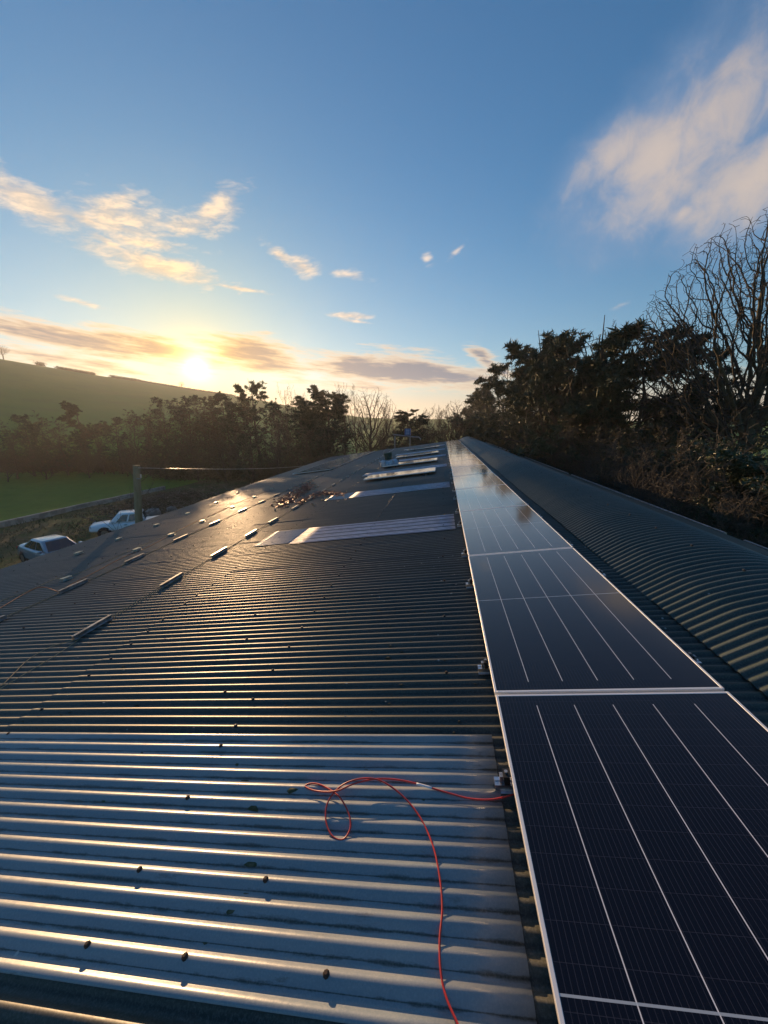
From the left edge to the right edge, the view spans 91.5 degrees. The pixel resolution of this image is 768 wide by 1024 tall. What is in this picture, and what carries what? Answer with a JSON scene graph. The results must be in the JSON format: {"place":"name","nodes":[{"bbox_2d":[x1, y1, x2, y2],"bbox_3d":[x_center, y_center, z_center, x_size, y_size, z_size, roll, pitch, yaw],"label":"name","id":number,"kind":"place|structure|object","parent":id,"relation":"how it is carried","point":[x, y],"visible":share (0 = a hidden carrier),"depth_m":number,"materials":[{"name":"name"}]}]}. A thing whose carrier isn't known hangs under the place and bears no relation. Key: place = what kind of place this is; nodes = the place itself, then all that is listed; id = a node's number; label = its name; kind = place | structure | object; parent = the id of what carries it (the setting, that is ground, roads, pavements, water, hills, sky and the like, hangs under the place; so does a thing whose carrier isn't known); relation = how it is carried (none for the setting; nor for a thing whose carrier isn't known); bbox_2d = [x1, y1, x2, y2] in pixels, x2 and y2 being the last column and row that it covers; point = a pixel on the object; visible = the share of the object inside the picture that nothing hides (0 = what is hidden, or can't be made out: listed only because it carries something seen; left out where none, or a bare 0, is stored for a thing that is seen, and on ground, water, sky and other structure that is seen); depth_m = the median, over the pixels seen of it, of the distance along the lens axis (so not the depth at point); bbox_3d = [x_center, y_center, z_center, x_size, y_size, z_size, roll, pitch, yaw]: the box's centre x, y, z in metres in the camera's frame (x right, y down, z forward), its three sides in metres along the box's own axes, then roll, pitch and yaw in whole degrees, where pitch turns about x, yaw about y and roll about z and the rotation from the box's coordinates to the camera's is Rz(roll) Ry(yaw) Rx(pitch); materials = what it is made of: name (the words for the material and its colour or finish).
{"place":"outdoors","nodes":[
{"label":"outdoors","id":0,"kind":"place"},
{"bbox_2d":[0,470,193,520],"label":"field","id":1,"kind":"structure","parent":0,"point":[25,494],"depth_m":45.25,"materials":[{"name":"green plant"}]},
{"bbox_2d":[0,421,39,478],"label":"scrub tree","id":2,"kind":"object","parent":1,"relation":"on","point":[11,446],"visible":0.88,"depth_m":53.53,"materials":[{"name":"green plant"}]},
{"bbox_2d":[2,414,51,475],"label":"scrub tree","id":3,"kind":"object","parent":1,"relation":"on","point":[16,419],"visible":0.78,"depth_m":55.23,"materials":[{"name":"green plant"}]},
{"bbox_2d":[27,441,64,479],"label":"scrub tree","id":4,"kind":"object","parent":1,"relation":"on","point":[41,457],"visible":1,"depth_m":52.70,"materials":[{"name":"green plant"}]},
{"bbox_2d":[19,410,74,473],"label":"scrub tree","id":5,"kind":"object","parent":1,"relation":"on","point":[45,435],"visible":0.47,"depth_m":58.46,"materials":[{"name":"green plant"}]},
{"bbox_2d":[67,441,102,477],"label":"scrub tree","id":6,"kind":"object","parent":1,"relation":"on","point":[86,468],"visible":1,"depth_m":54.38,"materials":[{"name":"green plant"}]},
{"bbox_2d":[0,473,258,568],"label":"verge","id":7,"kind":"structure","parent":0,"point":[39,531],"depth_m":28.62,"materials":[{"name":"green plant"}]},
{"bbox_2d":[16,534,82,561],"bbox_3d":[-18.589,2.158,21.074,4.521,1.451,2.080,6,14,25],"label":"parked saloon","id":8,"kind":"object","parent":7,"relation":"on","point":[35,547],"visible":0.56,"depth_m":20.63,"materials":[{"name":"white paint"}]},
{"bbox_2d":[88,509,158,535],"bbox_3d":[-18.178,0.733,26.901,4.799,1.620,2.024,-7,15,-27],"label":"parked pickup","id":9,"kind":"object","parent":7,"relation":"on","point":[125,518],"visible":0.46,"depth_m":25.95,"materials":[{"name":"white paint"}]},
{"bbox_2d":[133,465,142,522],"bbox_3d":[-8.922,1.421,13.746,1.058,6.266,0.278,2,13,8],"label":"utility pole","id":10,"kind":"object","parent":7,"relation":"on","point":[137,476],"visible":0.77,"depth_m":13.16,"materials":[{"name":"beige wood"}]},
{"bbox_2d":[221,380,284,475],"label":"pine tree","id":11,"kind":"object","parent":7,"relation":"on","point":[253,389],"visible":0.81,"depth_m":53.26,"materials":[{"name":"green plant"}]},
{"bbox_2d":[260,410,292,475],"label":"bare tree","id":12,"kind":"object","parent":7,"relation":"on","point":[279,445],"visible":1,"depth_m":43.67,"materials":[{"name":"brown plant"}]},
{"bbox_2d":[275,422,325,467],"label":"scrub tree","id":13,"kind":"object","parent":7,"relation":"on","point":[306,450],"visible":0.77,"depth_m":44.03,"materials":[{"name":"green plant"}]},
{"bbox_2d":[280,395,339,466],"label":"pine tree","id":14,"kind":"object","parent":7,"relation":"on","point":[302,405],"visible":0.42,"depth_m":48.92,"materials":[{"name":"green plant"}]},
{"bbox_2d":[288,384,355,462],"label":"pine tree","id":15,"kind":"object","parent":7,"relation":"on","point":[317,397],"visible":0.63,"depth_m":47.92,"materials":[{"name":"green plant"}]},
{"bbox_2d":[0,359,767,487],"bbox_3d":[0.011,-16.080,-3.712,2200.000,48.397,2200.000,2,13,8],"label":"hill","id":16,"kind":"structure","parent":0,"point":[28,389],"depth_m":142.37,"materials":[{"name":"green plant"}]},
{"bbox_2d":[0,447,25,481],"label":"scrub tree","id":17,"kind":"object","parent":16,"relation":"on","point":[5,462],"visible":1,"depth_m":50.62,"materials":[{"name":"green plant"}]},
{"bbox_2d":[40,417,89,475],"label":"scrub tree","id":18,"kind":"object","parent":16,"relation":"on","point":[60,439],"visible":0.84,"depth_m":57.03,"materials":[{"name":"green plant"}]},
{"bbox_2d":[43,400,111,472],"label":"pine tree","id":19,"kind":"object","parent":16,"relation":"on","point":[72,410],"visible":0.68,"depth_m":58.11,"materials":[{"name":"green plant"}]},
{"bbox_2d":[0,486,165,527],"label":"field wall","id":20,"kind":"structure","parent":16,"relation":"on","point":[19,520],"depth_m":33.23,"materials":[{"name":"stone"}]},
{"bbox_2d":[76,423,114,473],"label":"scrub tree","id":21,"kind":"object","parent":16,"relation":"on","point":[98,450],"visible":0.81,"depth_m":57.47,"materials":[{"name":"green plant"}]},
{"bbox_2d":[95,417,141,473],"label":"scrub tree","id":22,"kind":"object","parent":16,"relation":"on","point":[117,421],"visible":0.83,"depth_m":58.66,"materials":[{"name":"green plant"}]},
{"bbox_2d":[113,441,140,474],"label":"scrub tree","id":23,"kind":"object","parent":16,"relation":"on","point":[130,460],"visible":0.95,"depth_m":54.29,"materials":[{"name":"green plant"}]},
{"bbox_2d":[17,477,238,539],"bbox_3d":[-20.418,-1.889,37.846,17.468,1.844,28.742,2,13,8],"label":"brash heap","id":24,"kind":"object","parent":16,"relation":"on","point":[148,500],"visible":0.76,"depth_m":35.32,"materials":[{"name":"brown plant"}]},
{"bbox_2d":[113,409,159,469],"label":"scrub tree","id":25,"kind":"object","parent":16,"relation":"on","point":[137,433],"visible":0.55,"depth_m":59.33,"materials":[{"name":"green plant"}]},
{"bbox_2d":[120,404,163,461],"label":"scrub tree","id":26,"kind":"object","parent":16,"relation":"on","point":[149,440],"visible":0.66,"depth_m":58.54,"materials":[{"name":"green plant"}]},
{"bbox_2d":[0,450,313,483],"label":"undergrowth","id":27,"kind":"object","parent":16,"relation":"on","point":[204,473],"visible":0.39,"depth_m":54.01,"materials":[{"name":"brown plant"}]},
{"bbox_2d":[139,431,180,478],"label":"scrub tree","id":28,"kind":"object","parent":16,"relation":"on","point":[159,449],"visible":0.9,"depth_m":53.26,"materials":[{"name":"green plant"}]},
{"bbox_2d":[135,396,198,461],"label":"scrub tree","id":29,"kind":"object","parent":16,"relation":"on","point":[160,423],"visible":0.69,"depth_m":58.60,"materials":[{"name":"green plant"}]},
{"bbox_2d":[143,403,203,459],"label":"scrub tree","id":30,"kind":"object","parent":16,"relation":"on","point":[183,427],"visible":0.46,"depth_m":57.60,"materials":[{"name":"green plant"}]},
{"bbox_2d":[164,395,218,461],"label":"scrub tree","id":31,"kind":"object","parent":16,"relation":"on","point":[186,404],"visible":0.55,"depth_m":58.12,"materials":[{"name":"green plant"}]},
{"bbox_2d":[169,422,221,480],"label":"scrub tree","id":32,"kind":"object","parent":16,"relation":"on","point":[191,448],"visible":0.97,"depth_m":52.23,"materials":[{"name":"green plant"}]},
{"bbox_2d":[178,398,228,465],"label":"scrub tree","id":33,"kind":"object","parent":16,"relation":"on","point":[204,415],"visible":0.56,"depth_m":57.60,"materials":[{"name":"green plant"}]},
{"bbox_2d":[184,393,241,460],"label":"scrub tree","id":34,"kind":"object","parent":16,"relation":"on","point":[212,427],"visible":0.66,"depth_m":56.39,"materials":[{"name":"green plant"}]},
{"bbox_2d":[200,428,246,481],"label":"scrub tree","id":35,"kind":"object","parent":16,"relation":"on","point":[220,448],"visible":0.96,"depth_m":50.56,"materials":[{"name":"green plant"}]},
{"bbox_2d":[192,391,256,463],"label":"pine tree","id":36,"kind":"object","parent":16,"relation":"on","point":[203,399],"visible":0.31,"depth_m":59.81,"materials":[{"name":"green plant"}]},
{"bbox_2d":[200,393,266,466],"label":"scrub tree","id":37,"kind":"object","parent":16,"relation":"on","point":[229,410],"visible":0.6,"depth_m":55.94,"materials":[{"name":"green plant"}]},
{"bbox_2d":[216,398,273,464],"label":"scrub tree","id":38,"kind":"object","parent":16,"relation":"on","point":[244,424],"visible":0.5,"depth_m":55.33,"materials":[{"name":"green plant"}]},
{"bbox_2d":[227,425,273,482],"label":"scrub tree","id":39,"kind":"object","parent":16,"relation":"on","point":[242,450],"visible":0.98,"depth_m":47.17,"materials":[{"name":"green plant"}]},
{"bbox_2d":[237,398,304,471],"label":"scrub tree","id":40,"kind":"object","parent":16,"relation":"on","point":[265,441],"visible":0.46,"depth_m":52.72,"materials":[{"name":"green plant"}]},
{"bbox_2d":[262,402,301,468],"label":"scrub tree","id":41,"kind":"object","parent":16,"relation":"on","point":[287,419],"visible":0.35,"depth_m":51.89,"materials":[{"name":"green plant"}]},
{"bbox_2d":[266,425,299,476],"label":"scrub tree","id":42,"kind":"object","parent":16,"relation":"on","point":[280,461],"visible":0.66,"depth_m":45.62,"materials":[{"name":"green plant"}]},
{"bbox_2d":[282,401,331,470],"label":"scrub tree","id":43,"kind":"object","parent":16,"relation":"on","point":[298,408],"visible":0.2,"depth_m":50.58,"materials":[{"name":"green plant"}]},
{"bbox_2d":[300,419,340,466],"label":"scrub tree","id":44,"kind":"object","parent":16,"relation":"on","point":[323,443],"visible":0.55,"depth_m":44.44,"materials":[{"name":"green plant"}]},
{"bbox_2d":[324,422,358,456],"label":"scrub tree","id":45,"kind":"object","parent":16,"relation":"on","point":[344,446],"visible":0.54,"depth_m":44.33,"materials":[{"name":"green plant"}]},
{"bbox_2d":[345,423,391,453],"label":"scrub tree","id":46,"kind":"object","parent":16,"relation":"on","point":[363,443],"visible":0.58,"depth_m":45.33,"materials":[{"name":"green plant"}]},
{"bbox_2d":[343,388,397,451],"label":"bare tree","id":47,"kind":"object","parent":16,"relation":"on","point":[371,427],"visible":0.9,"depth_m":46.20,"materials":[{"name":"brown plant"}]},
{"bbox_2d":[364,395,402,451],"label":"bare tree","id":48,"kind":"object","parent":16,"relation":"on","point":[385,436],"visible":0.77,"depth_m":46.66,"materials":[{"name":"brown plant"}]},
{"bbox_2d":[0,436,767,1023],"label":"shed","id":49,"kind":"structure","parent":16,"relation":"on","point":[128,892],"depth_m":2.07,"materials":[{"name":"grey metal"}]},
{"bbox_2d":[71,615,112,639],"bbox_3d":[-3.093,1.220,3.976,0.051,0.046,0.440,-6,12,10],"label":"mounting rail","id":50,"kind":"object","parent":49,"relation":"attached to","point":[90,628],"visible":1,"depth_m":3.95,"materials":[{"name":"metal"}]},
{"bbox_2d":[13,752,424,944],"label":"moss litter","id":51,"kind":"object","parent":49,"relation":"on","point":[255,808],"visible":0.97,"depth_m":1.72,"materials":[{"name":"green plant"}]},
{"bbox_2d":[7,534,475,790],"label":"moss litter","id":52,"kind":"object","parent":49,"relation":"on","point":[282,650],"visible":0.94,"depth_m":3.15,"materials":[{"name":"green plant"}]},
{"bbox_2d":[273,480,347,508],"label":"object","id":53,"kind":"object","parent":49,"relation":"on","point":[295,495],"visible":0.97,"depth_m":11.62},
{"bbox_2d":[305,777,513,1023],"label":"red cable","id":54,"kind":"object","parent":49,"relation":"on","point":[333,792],"visible":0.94,"depth_m":1.60,"materials":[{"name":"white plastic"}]},
{"bbox_2d":[455,484,526,511],"bbox_3d":[2.050,-0.304,7.536,1.134,0.035,2.278,-6,12,10],"label":"solar panel","id":55,"kind":"object","parent":49,"relation":"on","point":[487,497],"visible":0.81,"depth_m":7.28,"materials":[{"name":"blue"}]},
{"bbox_2d":[494,767,513,793],"bbox_3d":[0.642,1.163,1.621,0.318,0.094,0.054,-6,12,10],"label":"mounting bracket","id":56,"kind":"object","parent":49,"relation":"attached to","point":[503,783],"visible":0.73,"depth_m":1.63,"materials":[{"name":"metal"}]},
{"bbox_2d":[496,691,767,1023],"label":"solar panel","id":57,"kind":"object","parent":56,"relation":"attached to","point":[643,818],"visible":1,"depth_m":1.27,"materials":[{"name":"black"}]},
{"bbox_2d":[460,505,572,555],"bbox_3d":[1.703,0.207,5.320,1.134,0.036,2.278,-6,12,10],"label":"solar panel","id":58,"kind":"object","parent":49,"relation":"on","point":[522,528],"visible":0.84,"depth_m":4.97,"materials":[{"name":"black"}]},
{"bbox_2d":[685,651,701,665],"bbox_3d":[1.702,0.885,2.231,0.318,0.094,0.054,-6,12,10],"label":"mounting bracket","id":59,"kind":"object","parent":49,"relation":"attached to","point":[693,656],"visible":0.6,"depth_m":2.19,"materials":[{"name":"metal"}]},
{"bbox_2d":[468,548,723,696],"bbox_3d":[1.352,0.719,3.105,1.134,0.036,2.278,-6,12,10],"label":"solar panel","id":60,"kind":"object","parent":59,"relation":"attached to","point":[565,621],"visible":0.85,"depth_m":2.54,"materials":[{"name":"black"}]},
{"bbox_3d":[1.806,-0.546,9.023,0.318,0.094,0.054,-6,12,10],"label":"bracket","id":61,"kind":"object","parent":49,"relation":"attached to","visible":0},
{"bbox_2d":[453,472,504,489],"bbox_3d":[2.401,-0.816,9.750,1.134,0.035,2.278,-6,12,10],"label":"solar panel","id":62,"kind":"object","parent":61,"relation":"attached to","point":[477,480],"visible":0.84,"depth_m":9.55,"materials":[{"name":"blue"}]},
{"label":"support batten","id":63,"kind":"object","parent":49,"relation":"on","visible":0},
{"bbox_2d":[364,467,435,479],"bbox_3d":[0.603,-1.408,13.697,2.551,0.035,1.134,-6,12,10],"label":"solar panel","id":64,"kind":"object","parent":63,"relation":"on","point":[402,473],"visible":1,"depth_m":13.51,"materials":[{"name":"white"}]},
{"bbox_2d":[384,409,428,448],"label":"pine tree","id":65,"kind":"object","parent":16,"relation":"on","point":[404,418],"visible":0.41,"depth_m":50.36,"materials":[{"name":"green plant"}]},
{"bbox_2d":[396,412,430,446],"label":"pine tree","id":66,"kind":"object","parent":16,"relation":"on","point":[423,419],"visible":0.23,"depth_m":52.38,"materials":[{"name":"green plant"}]},
{"bbox_2d":[449,414,491,442],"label":"evergreen bush","id":67,"kind":"object","parent":16,"relation":"on","point":[468,422],"visible":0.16,"depth_m":49.78,"materials":[{"name":"green plant"}]},
{"bbox_2d":[497,404,533,449],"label":"evergreen bush","id":68,"kind":"object","parent":16,"relation":"on","point":[515,417],"visible":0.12,"depth_m":34.55,"materials":[{"name":"green plant"}]},
{"bbox_2d":[463,361,573,445],"bbox_3d":[14.864,-8.762,39.426,13.266,15.008,13.454,11,17,39],"label":"pine tree","id":69,"kind":"object","parent":16,"relation":"on","point":[495,369],"visible":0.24,"depth_m":39.70,"materials":[{"name":"green plant"}]},
{"bbox_2d":[475,344,561,459],"bbox_3d":[11.775,-6.102,30.003,8.640,13.862,9.464,5,14,22],"label":"pine tree","id":70,"kind":"object","parent":16,"relation":"on","point":[533,352],"visible":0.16,"depth_m":28.50,"materials":[{"name":"green plant"}]},
{"bbox_2d":[465,327,597,447],"bbox_3d":[11.754,-5.916,27.984,11.997,14.600,11.829,4,14,18],"label":"pine tree","id":71,"kind":"object","parent":16,"relation":"on","point":[516,351],"visible":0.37,"depth_m":27.00,"materials":[{"name":"green plant"}]},
{"bbox_2d":[509,334,606,459],"bbox_3d":[12.486,-5.244,26.579,9.575,13.736,8.255,11,17,39],"label":"pine tree","id":72,"kind":"object","parent":16,"relation":"on","point":[521,412],"visible":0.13,"depth_m":24.02,"materials":[{"name":"green plant"}]},
{"bbox_2d":[545,405,618,481],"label":"scrub tree","id":73,"kind":"object","parent":16,"relation":"on","point":[583,436],"visible":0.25,"depth_m":18.77,"materials":[{"name":"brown plant"}]},
{"bbox_2d":[537,415,628,486],"bbox_3d":[9.400,-0.653,19.192,4.873,8.409,7.013,-10,16,-37],"label":"twiggy bush","id":74,"kind":"object","parent":16,"relation":"on","point":[566,460],"visible":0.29,"depth_m":18.39,"materials":[{"name":"brown plant"}]},
{"bbox_2d":[535,414,631,483],"bbox_3d":[11.952,-1.293,21.930,9.132,8.989,7.695,0,13,0],"label":"evergreen bush","id":75,"kind":"object","parent":16,"relation":"on","point":[564,422],"visible":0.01,"depth_m":20.39,"materials":[{"name":"green plant"}]},
{"bbox_2d":[522,328,681,469],"bbox_3d":[12.460,-4.018,22.448,8.588,13.249,8.215,-11,17,-39],"label":"pine tree","id":76,"kind":"object","parent":16,"relation":"on","point":[571,391],"visible":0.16,"depth_m":20.90,"materials":[{"name":"green plant"}]},
{"bbox_2d":[561,424,665,500],"bbox_3d":[9.079,0.299,16.061,6.623,7.941,4.602,2,13,7],"label":"twiggy bush","id":77,"kind":"object","parent":16,"relation":"on","point":[586,473],"visible":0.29,"depth_m":15.71,"materials":[{"name":"brown plant"}]},
{"bbox_2d":[572,398,656,488],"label":"scrub tree","id":78,"kind":"object","parent":16,"relation":"on","point":[627,416],"visible":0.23,"depth_m":16.71,"materials":[{"name":"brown plant"}]},
{"bbox_2d":[523,317,717,465],"bbox_3d":[13.622,-3.304,20.189,8.613,12.992,8.734,-3,13,-12],"label":"pine tree","id":79,"kind":"object","parent":16,"relation":"on","point":[631,362],"visible":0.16,"depth_m":17.85,"materials":[{"name":"green plant"}]},
{"bbox_2d":[578,440,671,505],"bbox_3d":[8.313,1.135,13.610,6.165,7.392,4.284,-2,13,-9],"label":"twiggy bush","id":80,"kind":"object","parent":16,"relation":"on","point":[625,478],"visible":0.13,"depth_m":12.83,"materials":[{"name":"brown plant"}]},
{"bbox_2d":[505,315,746,480],"bbox_3d":[11.803,-3.274,19.783,10.777,13.116,10.627,-10,16,-37],"label":"pine tree","id":81,"kind":"object","parent":16,"relation":"on","point":[623,343],"visible":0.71,"depth_m":17.96,"materials":[{"name":"green plant"}]},
{"bbox_2d":[554,354,705,487],"bbox_3d":[10.935,-2.415,19.862,7.635,11.230,8.364,5,14,20],"label":"pine tree","id":82,"kind":"object","parent":16,"relation":"on","point":[577,408],"visible":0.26,"depth_m":18.25,"materials":[{"name":"green plant"}]},
{"bbox_2d":[592,407,683,504],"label":"scrub tree","id":83,"kind":"object","parent":16,"relation":"on","point":[660,446],"visible":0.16,"depth_m":15.30,"materials":[{"name":"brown plant"}]},
{"bbox_2d":[573,425,710,517],"bbox_3d":[8.627,1.050,12.809,6.623,7.941,4.602,5,14,19],"label":"twiggy bush","id":84,"kind":"object","parent":16,"relation":"on","point":[641,458],"visible":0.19,"depth_m":11.93,"materials":[{"name":"brown plant"}]},
{"bbox_2d":[589,423,694,495],"bbox_3d":[11.945,-0.193,18.640,7.062,8.249,8.380,3,13,11],"label":"evergreen bush","id":85,"kind":"object","parent":16,"relation":"on","point":[663,443],"visible":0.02,"depth_m":16.58,"materials":[{"name":"green plant"}]},
{"bbox_2d":[550,344,767,462],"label":"pine tree","id":86,"kind":"object","parent":16,"relation":"on","point":[615,361],"visible":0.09,"depth_m":19.44,"materials":[{"name":"green plant"}]},
{"bbox_2d":[611,437,709,510],"bbox_3d":[11.941,0.542,16.575,6.582,7.689,7.811,-7,15,-29],"label":"evergreen bush","id":87,"kind":"object","parent":16,"relation":"on","point":[672,443],"visible":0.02,"depth_m":15.77,"materials":[{"name":"green plant"}]},
{"bbox_2d":[616,442,723,521],"bbox_3d":[11.328,1.036,14.726,6.456,7.542,7.662,-2,13,-8],"label":"evergreen bush","id":88,"kind":"object","parent":16,"relation":"on","point":[621,447],"visible":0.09,"depth_m":13.77,"materials":[{"name":"green plant"}]},
{"bbox_2d":[636,409,711,480],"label":"pine tree","id":89,"kind":"object","parent":16,"relation":"on","point":[658,421],"visible":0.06,"depth_m":17.55,"materials":[{"name":"green plant"}]},
{"bbox_2d":[605,407,767,534],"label":"twiggy bush","id":90,"kind":"object","parent":16,"relation":"on","point":[682,436],"visible":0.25,"depth_m":10.21,"materials":[{"name":"brown plant"}]},
{"bbox_2d":[624,438,767,539],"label":"twiggy bush","id":91,"kind":"object","parent":16,"relation":"on","point":[692,476],"visible":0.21,"depth_m":9.35,"materials":[{"name":"brown plant"}]},
{"bbox_2d":[629,207,767,453],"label":"bare tree","id":92,"kind":"object","parent":16,"relation":"on","point":[750,415],"visible":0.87,"depth_m":13.72,"materials":[{"name":"brown plant"}]},
{"bbox_2d":[658,432,767,537],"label":"evergreen bush","id":93,"kind":"object","parent":16,"relation":"on","point":[761,458],"visible":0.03,"depth_m":10.79,"materials":[{"name":"green plant"}]},
{"bbox_2d":[672,458,767,547],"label":"twiggy bush","id":94,"kind":"object","parent":16,"relation":"on","point":[733,505],"visible":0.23,"depth_m":8.21,"materials":[{"name":"brown plant"}]},
{"bbox_2d":[672,494,767,543],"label":"evergreen bush","id":95,"kind":"object","parent":16,"relation":"on","point":[711,510],"visible":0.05,"depth_m":9.60,"materials":[{"name":"green plant"}]},
{"bbox_2d":[673,448,767,526],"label":"evergreen bush","id":96,"kind":"object","parent":16,"relation":"on","point":[742,465],"visible":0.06,"depth_m":8.94,"materials":[{"name":"green plant"}]},
{"bbox_2d":[698,454,767,545],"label":"evergreen bush","id":97,"kind":"object","parent":16,"relation":"on","point":[756,532],"visible":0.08,"depth_m":8.67,"materials":[{"name":"green plant"}]},
{"bbox_2d":[0,0,767,420],"label":"sky","id":98,"kind":"structure","parent":0,"point":[207,195],"materials":[{"name":"blue"}]},
{"bbox_3d":[2.354,-1.350,12.509,0.318,0.094,0.054,-6,12,10],"label":"bracket","id":99,"kind":"object","parent":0,"visible":0},
{"bbox_2d":[451,464,491,476],"bbox_3d":[2.748,-1.327,11.966,1.134,0.035,2.278,-6,12,10],"label":"solar panel","id":100,"kind":"object","parent":99,"relation":"attached to","point":[471,470],"visible":0.83,"depth_m":11.82,"materials":[{"name":"black"}]},
{"bbox_3d":[2.702,-1.861,14.725,0.318,0.094,0.054,-6,12,10],"label":"bracket","id":101,"kind":"object","parent":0,"visible":0},
{"bbox_2d":[450,459,483,467],"bbox_3d":[3.095,-1.839,14.181,1.134,0.035,2.278,-6,12,10],"label":"solar panel","id":102,"kind":"object","parent":101,"relation":"attached to","point":[463,463],"visible":0.82,"depth_m":14.03,"materials":[{"name":"black"}]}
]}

